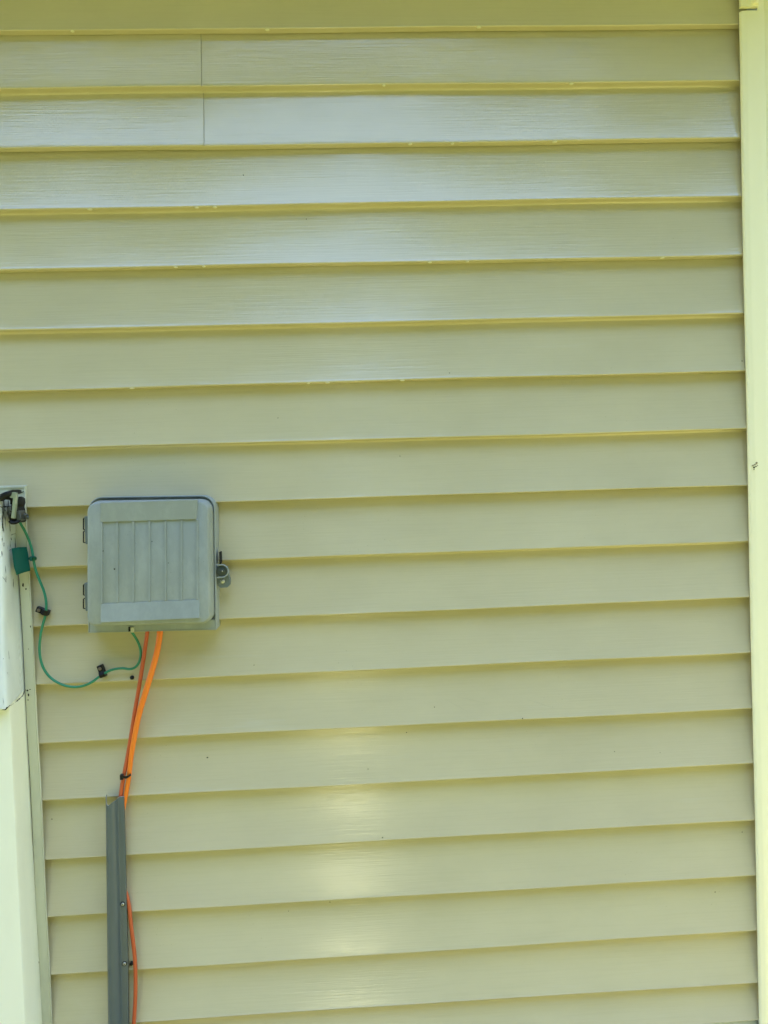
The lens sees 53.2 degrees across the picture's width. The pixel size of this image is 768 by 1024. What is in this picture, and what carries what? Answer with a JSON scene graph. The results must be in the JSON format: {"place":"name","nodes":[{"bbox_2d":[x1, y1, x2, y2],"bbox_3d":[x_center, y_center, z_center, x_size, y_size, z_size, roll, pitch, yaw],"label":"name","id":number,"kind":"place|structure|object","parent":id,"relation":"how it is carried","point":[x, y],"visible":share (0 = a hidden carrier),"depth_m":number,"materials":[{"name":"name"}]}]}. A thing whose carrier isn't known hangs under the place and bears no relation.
{"place":"outdoors","nodes":[
{"label":"outdoors","id":0,"kind":"place"},
{"label":"ground","id":1,"kind":"structure","parent":0,"visible":0},
{"bbox_2d":[0,0,767,1023],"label":"house wall","id":2,"kind":"structure","parent":1,"relation":"on","point":[416,350],"depth_m":1.36,"materials":[{"name":"beige plastic"}]},
{"bbox_2d":[0,500,41,1023],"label":"post","id":3,"kind":"object","parent":2,"relation":"attached to","point":[20,996],"depth_m":1.28,"materials":[{"name":"white paint"}]},
{"bbox_2d":[0,490,28,524],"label":"earth clamp","id":4,"kind":"object","parent":3,"relation":"attached to","point":[17,510],"visible":1,"depth_m":1.27,"materials":[{"name":"black metal"}]},
{"bbox_2d":[19,522,141,687],"bbox_3d":[-0.516,0.155,1.308,0.191,0.297,0.029,-2,2,-3],"label":"ground wire","id":5,"kind":"object","parent":4,"relation":"attached to","point":[43,623],"visible":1,"depth_m":1.32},
{"bbox_2d":[11,547,36,574],"bbox_3d":[-0.609,0.082,1.300,0.039,0.046,0.012,-3,2,-40],"label":"wire tag","id":6,"kind":"object","parent":5,"relation":"attached to","point":[21,558],"visible":1,"depth_m":1.29,"materials":[{"name":"teal plastic"}]},
{"bbox_2d":[35,606,50,615],"bbox_3d":[-0.587,0.171,1.320,0.023,0.017,0.015,-2,2,-3],"label":"cable clip","id":7,"kind":"object","parent":2,"relation":"attached to","point":[41,610],"visible":1,"depth_m":1.32,"materials":[{"name":"black plastic"}]},
{"bbox_2d":[97,664,106,677],"bbox_3d":[-0.488,0.275,1.327,0.015,0.023,0.015,-2,2,-3],"label":"cable clip","id":8,"kind":"object","parent":2,"relation":"attached to","point":[101,669],"visible":1,"depth_m":1.32,"materials":[{"name":"black plastic"}]},
{"bbox_2d":[106,795,128,1023],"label":"cable guard","id":9,"kind":"object","parent":2,"relation":"attached to","point":[117,961],"visible":1,"depth_m":1.33,"materials":[{"name":"grey plastic"}]},
{"bbox_2d":[83,495,230,632],"bbox_3d":[-0.391,0.088,1.304,0.252,0.234,0.078,-2,2,-3],"label":"utility box","id":10,"kind":"object","parent":2,"relation":"attached to","point":[153,564],"visible":1,"depth_m":1.27,"materials":[{"name":"grey plastic"}]},
{"bbox_2d":[119,631,148,1023],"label":"orange cable","id":11,"kind":"object","parent":10,"relation":"attached to","point":[129,909],"visible":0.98,"depth_m":1.33,"materials":[{"name":"orange plastic"}]},
{"bbox_2d":[124,631,162,808],"bbox_3d":[-0.423,0.376,1.327,0.100,0.379,0.015,-2,2,3],"label":"orange cable","id":12,"kind":"object","parent":10,"relation":"attached to","point":[149,679],"visible":0.96,"depth_m":1.32,"materials":[{"name":"orange plastic"}]},
{"bbox_2d":[120,774,130,779],"bbox_3d":[-0.448,0.459,1.331,0.019,0.013,0.016,-2,2,-3],"label":"cable tie","id":13,"kind":"object","parent":12,"relation":"attached to","point":[122,776],"visible":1,"depth_m":1.32,"materials":[{"name":"black plastic"}]}
]}

